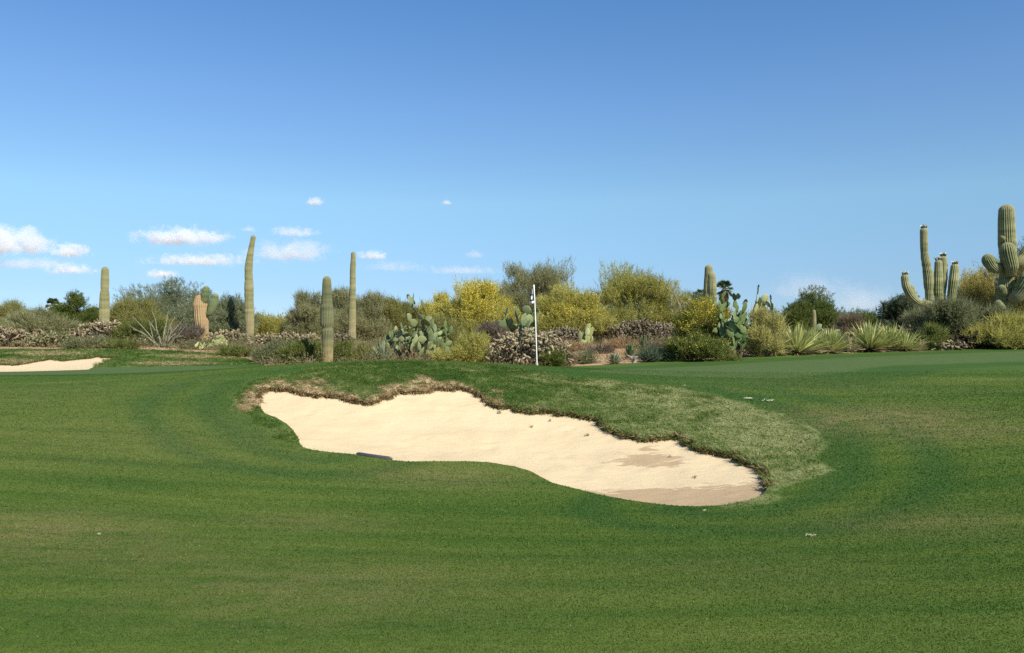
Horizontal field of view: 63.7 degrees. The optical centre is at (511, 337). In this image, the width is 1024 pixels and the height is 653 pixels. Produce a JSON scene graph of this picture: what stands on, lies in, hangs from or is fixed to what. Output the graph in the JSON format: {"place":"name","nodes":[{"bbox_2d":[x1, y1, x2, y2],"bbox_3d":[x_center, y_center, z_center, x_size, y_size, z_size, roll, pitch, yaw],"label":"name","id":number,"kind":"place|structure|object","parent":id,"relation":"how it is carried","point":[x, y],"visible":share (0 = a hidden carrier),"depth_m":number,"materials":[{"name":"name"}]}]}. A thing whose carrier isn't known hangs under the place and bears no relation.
{"place":"outdoors","nodes":[
{"label":"outdoors","id":0,"kind":"place"},
{"bbox_2d":[0,357,105,371],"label":"bunker sand","id":1,"kind":"structure","parent":0,"point":[55,365],"depth_m":32.48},
{"bbox_2d":[0,348,830,508],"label":"rough grass","id":2,"kind":"structure","parent":0,"point":[341,368],"depth_m":17.30,"materials":[{"name":"plant"}]},
{"bbox_2d":[0,338,855,365],"bbox_3d":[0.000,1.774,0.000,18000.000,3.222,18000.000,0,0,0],"label":"ground","id":3,"kind":"structure","parent":0,"point":[603,361],"depth_m":36.38,"materials":[{"name":"soil"}]},
{"bbox_2d":[0,295,35,323],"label":"palo verde","id":4,"kind":"object","parent":3,"relation":"on","point":[13,305],"visible":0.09,"depth_m":54.80,"materials":[{"name":"green plant"}]},
{"bbox_2d":[0,326,51,346],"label":"cholla","id":5,"kind":"object","parent":3,"relation":"on","point":[14,334],"visible":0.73,"depth_m":40.69,"materials":[{"name":"beige plant"}]},
{"bbox_2d":[0,304,87,337],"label":"palo verde","id":6,"kind":"object","parent":3,"relation":"on","point":[42,318],"visible":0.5,"depth_m":49.25,"materials":[{"name":"green plant"}]},
{"bbox_2d":[45,298,58,311],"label":"fan palm","id":7,"kind":"object","parent":3,"relation":"on","point":[51,300],"visible":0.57,"depth_m":79.80,"materials":[{"name":"green plant"}]},
{"bbox_2d":[23,330,84,347],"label":"cholla","id":8,"kind":"object","parent":3,"relation":"on","point":[55,337],"visible":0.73,"depth_m":40.97,"materials":[{"name":"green plant"}]},
{"bbox_2d":[52,289,98,331],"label":"mesquite tree","id":9,"kind":"object","parent":3,"relation":"on","point":[75,303],"visible":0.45,"depth_m":53.62,"materials":[{"name":"green plant"}]},
{"bbox_2d":[57,331,115,348],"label":"creosote bush","id":10,"kind":"object","parent":3,"relation":"on","point":[72,343],"visible":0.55,"depth_m":38.98,"materials":[{"name":"green plant"}]},
{"bbox_2d":[68,318,133,339],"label":"cholla","id":11,"kind":"object","parent":3,"relation":"on","point":[100,327],"visible":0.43,"depth_m":42.63,"materials":[{"name":"beige plant"}]},
{"bbox_2d":[99,267,109,331],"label":"saguaro","id":12,"kind":"object","parent":3,"relation":"on","point":[104,306],"visible":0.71,"depth_m":49.81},
{"bbox_2d":[105,336,141,348],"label":"creosote bush","id":13,"kind":"object","parent":3,"relation":"on","point":[118,343],"visible":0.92,"depth_m":38.83,"materials":[{"name":"green plant"}]},
{"bbox_2d":[103,315,170,344],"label":"creosote bush","id":14,"kind":"object","parent":3,"relation":"on","point":[124,329],"visible":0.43,"depth_m":42.40,"materials":[{"name":"green plant"}]},
{"bbox_2d":[97,294,178,330],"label":"palo verde","id":15,"kind":"object","parent":3,"relation":"on","point":[126,309],"visible":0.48,"depth_m":51.36,"materials":[{"name":"green plant"}]},
{"bbox_2d":[128,310,191,347],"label":"ocotillo","id":16,"kind":"object","parent":3,"relation":"on","point":[164,342],"visible":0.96,"depth_m":40.45,"materials":[{"name":"plant"}]},
{"bbox_2d":[96,274,266,333],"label":"ironwood tree","id":17,"kind":"object","parent":3,"relation":"on","point":[172,302],"visible":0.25,"depth_m":55.21,"materials":[{"name":"green plant"}]},
{"bbox_2d":[168,322,206,343],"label":"brittlebush","id":18,"kind":"object","parent":3,"relation":"on","point":[192,332],"visible":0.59,"depth_m":42.70,"materials":[{"name":"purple plant"}]},
{"bbox_2d":[194,342,213,349],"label":"prickly pear","id":19,"kind":"object","parent":3,"relation":"on","point":[200,345],"visible":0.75,"depth_m":38.84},
{"bbox_2d":[193,286,218,340],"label":"saguaro","id":20,"kind":"object","parent":3,"relation":"on","point":[203,310],"visible":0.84,"depth_m":44.72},
{"bbox_2d":[211,334,227,346],"bbox_3d":[-14.023,0.307,39.549,0.810,0.884,0.500,0,0,-13],"label":"prickly pear","id":21,"kind":"object","parent":3,"relation":"on","point":[222,339],"visible":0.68,"depth_m":39.46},
{"bbox_2d":[209,328,250,343],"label":"cholla","id":22,"kind":"object","parent":3,"relation":"on","point":[233,332],"visible":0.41,"depth_m":45.57,"materials":[{"name":"beige plant"}]},
{"bbox_2d":[212,342,256,356],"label":"creosote bush","id":23,"kind":"object","parent":3,"relation":"on","point":[233,350],"visible":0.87,"depth_m":35.58,"materials":[{"name":"green plant"}]},
{"bbox_2d":[209,291,262,335],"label":"ironwood tree","id":24,"kind":"object","parent":3,"relation":"on","point":[228,314],"visible":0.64,"depth_m":52.47,"materials":[{"name":"green plant"}]},
{"bbox_2d":[244,235,255,337],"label":"saguaro","id":25,"kind":"object","parent":3,"relation":"on","point":[249,303],"visible":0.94,"depth_m":49.83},
{"bbox_2d":[237,341,262,351],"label":"brittlebush","id":26,"kind":"object","parent":3,"relation":"on","point":[253,344],"visible":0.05,"depth_m":37.38,"materials":[{"name":"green plant"}]},
{"bbox_2d":[245,336,294,361],"bbox_3d":[-9.506,0.683,33.051,2.107,1.686,1.902,0,0,0],"label":"creosote bush","id":27,"kind":"object","parent":3,"relation":"on","point":[268,348],"visible":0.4,"depth_m":32.72,"materials":[{"name":"green plant"}]},
{"bbox_2d":[254,310,288,336],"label":"palo verde","id":28,"kind":"object","parent":3,"relation":"on","point":[269,324],"visible":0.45,"depth_m":54.97,"materials":[{"name":"yellow plant"}]},
{"bbox_2d":[247,330,321,345],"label":"cholla","id":29,"kind":"object","parent":3,"relation":"on","point":[259,339],"visible":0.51,"depth_m":42.31,"materials":[{"name":"beige plant"}]},
{"bbox_2d":[273,334,321,364],"bbox_3d":[-7.993,0.509,31.484,1.970,1.511,1.951,0,0,-36],"label":"creosote bush","id":30,"kind":"object","parent":3,"relation":"on","point":[309,347],"visible":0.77,"depth_m":31.28,"materials":[{"name":"green plant"}]},
{"bbox_2d":[280,287,339,336],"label":"palo verde","id":31,"kind":"object","parent":3,"relation":"on","point":[306,314],"visible":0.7,"depth_m":53.29,"materials":[{"name":"green plant"}]},
{"bbox_2d":[320,276,333,361],"bbox_3d":[-6.722,-0.556,30.000,0.490,3.340,0.493,0,0,0],"label":"saguaro","id":32,"kind":"object","parent":3,"relation":"on","point":[327,321],"visible":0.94,"depth_m":29.85,"materials":[{"name":"plant"}]},
{"bbox_2d":[318,282,357,334],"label":"palo verde","id":33,"kind":"object","parent":3,"relation":"on","point":[340,298],"visible":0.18,"depth_m":57.28,"materials":[{"name":"green plant"}]},
{"bbox_2d":[333,331,356,344],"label":"cholla","id":34,"kind":"object","parent":3,"relation":"on","point":[338,335],"visible":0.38,"depth_m":43.72,"materials":[{"name":"beige plant"}]},
{"bbox_2d":[333,336,358,361],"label":"creosote bush","id":35,"kind":"object","parent":3,"relation":"on","point":[338,349],"visible":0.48,"depth_m":30.80,"materials":[{"name":"green plant"}]},
{"bbox_2d":[348,252,355,340],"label":"saguaro","id":36,"kind":"object","parent":3,"relation":"on","point":[352,311],"visible":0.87,"depth_m":47.87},
{"bbox_2d":[333,288,396,340],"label":"palo verde","id":37,"kind":"object","parent":3,"relation":"on","point":[368,306],"visible":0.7,"depth_m":54.00,"materials":[{"name":"green plant"}]},
{"bbox_2d":[352,340,378,360],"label":"creosote bush","id":38,"kind":"object","parent":3,"relation":"on","point":[360,347],"visible":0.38,"depth_m":31.75,"materials":[{"name":"green plant"}]},
{"bbox_2d":[369,340,393,359],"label":"agave","id":39,"kind":"object","parent":3,"relation":"on","point":[382,351],"visible":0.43,"depth_m":30.91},
{"bbox_2d":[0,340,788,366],"bbox_3d":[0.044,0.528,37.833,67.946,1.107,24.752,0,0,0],"label":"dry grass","id":40,"kind":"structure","parent":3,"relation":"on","point":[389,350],"depth_m":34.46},
{"bbox_2d":[371,294,420,338],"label":"palo verde","id":41,"kind":"object","parent":3,"relation":"on","point":[396,310],"visible":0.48,"depth_m":54.96,"materials":[{"name":"green plant"}]},
{"bbox_2d":[384,293,438,359],"bbox_3d":[-3.950,-0.324,32.981,2.122,2.961,1.851,0,0,-18],"label":"prickly pear","id":42,"kind":"object","parent":3,"relation":"on","point":[426,336],"visible":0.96,"depth_m":32.74,"materials":[{"name":"plant"}]},
{"bbox_2d":[416,288,452,330],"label":"palo verde","id":43,"kind":"object","parent":3,"relation":"on","point":[439,296],"visible":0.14,"depth_m":47.79,"materials":[{"name":"yellow plant"}]},
{"bbox_2d":[409,312,467,348],"bbox_3d":[-3.391,-0.120,39.789,3.247,2.686,3.013,0,0,-39],"label":"palo verde","id":44,"kind":"object","parent":3,"relation":"on","point":[441,321],"visible":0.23,"depth_m":39.46,"materials":[{"name":"green plant"}]},
{"bbox_2d":[434,320,453,353],"bbox_3d":[-2.814,0.220,33.497,0.686,1.814,0.598,0,0,-40],"label":"prickly pear","id":45,"kind":"object","parent":3,"relation":"on","point":[445,341],"visible":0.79,"depth_m":33.46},
{"bbox_2d":[0,324,899,364],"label":"undergrowth","id":46,"kind":"object","parent":3,"relation":"on","point":[187,345],"visible":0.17,"depth_m":38.26,"materials":[{"name":"green plant"}]},
{"bbox_2d":[428,328,493,361],"bbox_3d":[-1.800,0.501,29.527,2.649,1.994,2.248,0,0,0],"label":"creosote bush","id":47,"kind":"object","parent":3,"relation":"on","point":[472,346],"visible":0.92,"depth_m":29.02,"materials":[{"name":"green plant"}]},
{"bbox_2d":[428,271,529,334],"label":"palo verde","id":48,"kind":"object","parent":3,"relation":"on","point":[473,304],"visible":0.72,"depth_m":41.85,"materials":[{"name":"yellow plant"}]},
{"bbox_2d":[474,318,517,350],"bbox_3d":[-0.682,0.039,38.042,2.575,2.142,2.625,0,0,0],"label":"brittlebush","id":49,"kind":"object","parent":3,"relation":"on","point":[494,328],"visible":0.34,"depth_m":37.43,"materials":[{"name":"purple plant"}]},
{"bbox_2d":[498,304,539,361],"bbox_3d":[0.272,-0.028,31.051,1.577,2.507,1.076,0,0,0],"label":"prickly pear","id":50,"kind":"object","parent":3,"relation":"on","point":[527,319],"visible":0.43,"depth_m":31.05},
{"bbox_2d":[485,326,573,365],"bbox_3d":[0.588,0.380,27.998,3.062,1.508,2.042,0,0,0],"label":"cholla","id":51,"kind":"object","parent":3,"relation":"on","point":[509,350],"visible":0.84,"depth_m":27.90,"materials":[{"name":"beige plant"}]},
{"bbox_2d":[496,256,578,323],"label":"palo verde","id":52,"kind":"object","parent":3,"relation":"on","point":[540,279],"visible":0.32,"depth_m":51.09,"materials":[{"name":"green plant"}]},
{"bbox_2d":[535,342,570,366],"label":"creosote bush","id":53,"kind":"object","parent":3,"relation":"on","point":[555,357],"visible":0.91,"depth_m":27.34,"materials":[{"name":"green plant"}]},
{"bbox_2d":[543,324,584,343],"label":"cholla","id":54,"kind":"object","parent":3,"relation":"on","point":[572,333],"visible":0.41,"depth_m":40.73,"materials":[{"name":"beige plant"}]},
{"bbox_2d":[563,347,578,366],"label":"brittlebush","id":55,"kind":"object","parent":3,"relation":"on","point":[574,358],"visible":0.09,"depth_m":29.31,"materials":[{"name":"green plant"}]},
{"bbox_2d":[528,277,621,342],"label":"palo verde","id":56,"kind":"object","parent":3,"relation":"on","point":[579,311],"visible":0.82,"depth_m":42.96,"materials":[{"name":"yellow plant"}]},
{"bbox_2d":[557,338,594,350],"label":"brittlebush","id":57,"kind":"object","parent":3,"relation":"on","point":[577,345],"visible":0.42,"depth_m":37.52,"materials":[{"name":"brown plant"}]},
{"bbox_2d":[578,323,593,344],"bbox_3d":[3.423,0.074,38.001,0.753,1.441,0.459,0,0,-13],"label":"prickly pear","id":58,"kind":"object","parent":3,"relation":"on","point":[587,332],"visible":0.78,"depth_m":38.04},
{"bbox_2d":[575,346,599,363],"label":"brittlebush","id":59,"kind":"object","parent":3,"relation":"on","point":[590,361],"visible":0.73,"depth_m":30.86,"materials":[{"name":"green plant"}]},
{"bbox_2d":[581,341,616,353],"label":"brittlebush","id":60,"kind":"object","parent":3,"relation":"on","point":[600,349],"visible":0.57,"depth_m":35.77,"materials":[{"name":"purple plant"}]},
{"bbox_2d":[605,352,622,363],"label":"yucca","id":61,"kind":"object","parent":3,"relation":"on","point":[614,359],"visible":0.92,"depth_m":29.89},
{"bbox_2d":[602,335,640,348],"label":"brittlebush","id":62,"kind":"object","parent":3,"relation":"on","point":[619,342],"visible":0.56,"depth_m":38.54,"materials":[{"name":"brown plant"}]},
{"bbox_2d":[621,343,637,359],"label":"yucca","id":63,"kind":"object","parent":3,"relation":"on","point":[629,351],"visible":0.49,"depth_m":32.90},
{"bbox_2d":[595,317,674,343],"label":"cholla","id":64,"kind":"object","parent":3,"relation":"on","point":[654,329],"visible":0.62,"depth_m":42.54,"materials":[{"name":"brown plant"}]},
{"bbox_2d":[577,259,693,338],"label":"palo verde","id":65,"kind":"object","parent":3,"relation":"on","point":[635,291],"visible":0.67,"depth_m":50.94,"materials":[{"name":"green plant"}]},
{"bbox_2d":[635,334,648,350],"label":"yucca","id":66,"kind":"object","parent":3,"relation":"on","point":[642,342],"visible":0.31,"depth_m":35.89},
{"bbox_2d":[632,342,680,361],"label":"brittlebush","id":67,"kind":"object","parent":3,"relation":"on","point":[655,354],"visible":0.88,"depth_m":30.85,"materials":[{"name":"green plant"}]},
{"bbox_2d":[641,335,678,349],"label":"brittlebush","id":68,"kind":"object","parent":3,"relation":"on","point":[649,342],"visible":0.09,"depth_m":33.83,"materials":[{"name":"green plant"}]},
{"bbox_2d":[669,285,690,316],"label":"dead tree","id":69,"kind":"object","parent":3,"relation":"on","point":[678,303],"visible":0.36,"depth_m":50.08,"materials":[{"name":"wood"}]},
{"bbox_2d":[669,288,702,312],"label":"mesquite tree","id":70,"kind":"object","parent":3,"relation":"on","point":[697,294],"visible":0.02,"depth_m":57.31,"materials":[{"name":"green plant"}]},
{"bbox_2d":[666,292,733,340],"bbox_3d":[8.186,-0.650,34.801,3.367,2.902,3.318,0,0,0],"label":"palo verde","id":71,"kind":"object","parent":3,"relation":"on","point":[695,314],"visible":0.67,"depth_m":34.54,"materials":[{"name":"yellow plant"}]},
{"bbox_2d":[703,265,712,299],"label":"saguaro","id":72,"kind":"object","parent":3,"relation":"on","point":[708,269],"visible":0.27,"depth_m":51.83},
{"bbox_2d":[707,272,716,310],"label":"saguaro","id":73,"kind":"object","parent":3,"relation":"on","point":[711,284],"visible":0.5,"depth_m":48.80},
{"bbox_2d":[716,281,733,301],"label":"fan palm","id":74,"kind":"object","parent":3,"relation":"on","point":[723,284],"visible":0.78,"depth_m":77.76,"materials":[{"name":"green plant"}]},
{"bbox_2d":[712,290,749,357],"bbox_3d":[8.838,-0.465,32.990,1.430,2.906,1.306,0,0,0],"label":"prickly pear","id":75,"kind":"object","parent":3,"relation":"on","point":[739,327],"visible":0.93,"depth_m":32.83,"materials":[{"name":"plant"}]},
{"bbox_2d":[751,285,778,327],"bbox_3d":[10.799,-0.700,35.392,1.213,3.151,1.048,0,0,-26],"label":"prickly pear","id":76,"kind":"object","parent":3,"relation":"on","point":[762,299],"visible":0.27,"depth_m":35.35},
{"bbox_2d":[771,338,795,355],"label":"yucca","id":77,"kind":"object","parent":3,"relation":"on","point":[782,353],"visible":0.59,"depth_m":33.33,"materials":[{"name":"plant"}]},
{"bbox_2d":[812,310,815,328],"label":"saguaro","id":78,"kind":"object","parent":3,"relation":"on","point":[813,317],"visible":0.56,"depth_m":49.92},
{"bbox_2d":[765,284,863,333],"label":"mesquite tree","id":79,"kind":"object","parent":3,"relation":"on","point":[798,311],"visible":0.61,"depth_m":58.59,"materials":[{"name":"green plant"}]},
{"bbox_2d":[803,323,842,335],"bbox_3d":[14.214,0.028,37.943,1.947,1.398,1.078,0,0,0],"label":"prickly pear","id":80,"kind":"object","parent":3,"relation":"on","point":[818,326],"visible":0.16,"depth_m":37.80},
{"bbox_2d":[828,309,868,339],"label":"palo verde","id":81,"kind":"object","parent":3,"relation":"on","point":[845,321],"visible":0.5,"depth_m":49.52,"materials":[{"name":"brown plant"}]},
{"bbox_2d":[843,323,885,340],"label":"cholla","id":82,"kind":"object","parent":3,"relation":"on","point":[850,335],"visible":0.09,"depth_m":41.19,"materials":[{"name":"green plant"}]},
{"bbox_2d":[848,306,883,326],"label":"mesquite tree","id":83,"kind":"object","parent":3,"relation":"on","point":[870,318],"visible":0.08,"depth_m":62.77,"materials":[{"name":"green plant"}]},
{"bbox_2d":[874,291,924,330],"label":"mesquite tree","id":84,"kind":"object","parent":3,"relation":"on","point":[890,313],"visible":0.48,"depth_m":49.66,"materials":[{"name":"green plant"}]},
{"bbox_2d":[901,224,958,310],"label":"saguaro","id":85,"kind":"object","parent":3,"relation":"on","point":[935,283],"visible":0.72,"depth_m":43.82,"materials":[{"name":"green plant"}]},
{"bbox_2d":[956,258,998,320],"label":"palo verde","id":86,"kind":"object","parent":3,"relation":"on","point":[969,285],"visible":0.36,"depth_m":49.28,"materials":[{"name":"yellow plant"}]},
{"bbox_2d":[981,204,1023,311],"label":"saguaro","id":87,"kind":"object","parent":3,"relation":"on","point":[1008,265],"visible":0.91,"depth_m":37.62,"materials":[{"name":"plant"}]},
{"bbox_2d":[984,236,1023,316],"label":"palo verde","id":88,"kind":"object","parent":3,"relation":"on","point":[1016,277],"visible":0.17,"depth_m":45.88,"materials":[{"name":"green plant"}]},
{"bbox_2d":[0,348,1023,652],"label":"turf","id":89,"kind":"structure","parent":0,"point":[978,362],"depth_m":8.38,"materials":[{"name":"plant"}]},
{"bbox_2d":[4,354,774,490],"bbox_3d":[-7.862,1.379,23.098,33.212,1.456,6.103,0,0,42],"label":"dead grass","id":90,"kind":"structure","parent":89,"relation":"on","point":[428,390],"depth_m":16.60,"materials":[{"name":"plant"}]},
{"bbox_2d":[3,353,775,489],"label":"lip grass","id":91,"kind":"structure","parent":89,"relation":"on","point":[597,421],"depth_m":14.24,"materials":[{"name":"plant"}]},
{"bbox_2d":[530,285,537,365],"bbox_3d":[0.585,-0.268,22.202,0.217,2.295,0.104,0,0,0],"label":"flagstick","id":92,"kind":"object","parent":89,"relation":"on","point":[532,297],"visible":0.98,"depth_m":22.19,"materials":[{"name":"white paint"}]},
{"bbox_2d":[659,327,747,361],"bbox_3d":[6.898,0.408,30.867,2.983,1.826,3.134,0,0,-41],"label":"creosote bush","id":93,"kind":"object","parent":89,"relation":"on","point":[699,344],"visible":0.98,"depth_m":30.46,"materials":[{"name":"green plant"}]},
{"bbox_2d":[740,299,795,356],"bbox_3d":[10.148,-0.081,33.053,2.514,3.143,2.328,0,0,0],"label":"palo verde","id":94,"kind":"object","parent":89,"relation":"on","point":[764,340],"visible":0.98,"depth_m":32.76,"materials":[{"name":"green plant"}]},
{"bbox_2d":[772,322,836,355],"bbox_3d":[11.782,0.064,33.986,2.992,1.581,3.057,0,0,0],"label":"yucca","id":95,"kind":"object","parent":89,"relation":"on","point":[800,341],"visible":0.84,"depth_m":33.59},
{"bbox_2d":[807,327,854,353],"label":"yucca","id":96,"kind":"object","parent":89,"relation":"on","point":[837,347],"visible":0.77,"depth_m":34.02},
{"bbox_2d":[841,336,860,352],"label":"yucca","id":97,"kind":"object","parent":89,"relation":"on","point":[850,349],"visible":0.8,"depth_m":34.40,"materials":[{"name":"plant"}]},
{"bbox_2d":[843,318,907,352],"bbox_3d":[15.204,-0.006,35.002,3.021,1.593,3.056,0,0,0],"label":"yucca","id":98,"kind":"object","parent":89,"relation":"on","point":[871,339],"visible":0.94,"depth_m":34.58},
{"bbox_2d":[871,323,913,351],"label":"yucca","id":99,"kind":"object","parent":89,"relation":"on","point":[893,334],"visible":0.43,"depth_m":34.88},
{"bbox_2d":[885,328,931,351],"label":"yucca","id":100,"kind":"object","parent":89,"relation":"on","point":[910,346],"visible":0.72,"depth_m":34.72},
{"bbox_2d":[915,340,928,350],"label":"yucca","id":101,"kind":"object","parent":89,"relation":"on","point":[920,348],"visible":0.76,"depth_m":34.86,"materials":[{"name":"plant"}]},
{"bbox_2d":[910,320,954,350],"bbox_3d":[18.013,-0.004,35.493,2.123,1.904,2.152,0,0,27],"label":"creosote bush","id":102,"kind":"object","parent":89,"relation":"on","point":[936,334],"visible":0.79,"depth_m":35.14,"materials":[{"name":"green plant"}]},
{"bbox_2d":[899,292,989,347],"bbox_3d":[19.447,-0.532,37.071,4.533,3.198,3.873,0,0,0],"label":"palo verde","id":103,"kind":"object","parent":89,"relation":"on","point":[954,315],"visible":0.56,"depth_m":36.29,"materials":[{"name":"green plant"}]},
{"bbox_2d":[930,339,968,350],"bbox_3d":[18.614,0.382,35.139,1.930,0.607,1.276,0,0,0],"label":"cholla","id":104,"kind":"object","parent":89,"relation":"on","point":[956,345],"visible":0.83,"depth_m":34.78,"materials":[{"name":"beige plant"}]},
{"bbox_2d":[949,330,993,348],"bbox_3d":[19.652,0.210,35.556,2.124,1.009,1.165,0,0,-9],"label":"cholla","id":105,"kind":"object","parent":89,"relation":"on","point":[972,345],"visible":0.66,"depth_m":35.22,"materials":[{"name":"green plant"}]},
{"bbox_2d":[958,306,1023,349],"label":"palo verde","id":106,"kind":"object","parent":89,"relation":"on","point":[1006,332],"visible":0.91,"depth_m":35.10,"materials":[{"name":"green plant"}]},
{"bbox_2d":[976,299,1020,324],"bbox_3d":[21.994,-0.314,37.185,2.721,2.990,2.633,0,0,0],"label":"palo verde","id":107,"kind":"object","parent":89,"relation":"on","point":[993,309],"visible":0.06,"depth_m":37.09,"materials":[{"name":"green plant"}]},
{"bbox_2d":[0,0,1023,330],"label":"sky","id":108,"kind":"structure","parent":0,"point":[782,147],"materials":[{"name":"blue"}]},
{"bbox_2d":[260,390,765,505],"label":"bunker sand","id":109,"kind":"structure","parent":0,"point":[461,425],"depth_m":14.17,"materials":[{"name":"sand"}]},
{"bbox_2d":[356,452,392,459],"bbox_3d":[-2.516,1.926,13.161,1.366,0.184,0.122,0,0,16],"label":"bunker rake","id":110,"kind":"object","parent":109,"relation":"on","point":[375,456],"visible":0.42,"depth_m":13.01,"materials":[{"name":"plastic"}]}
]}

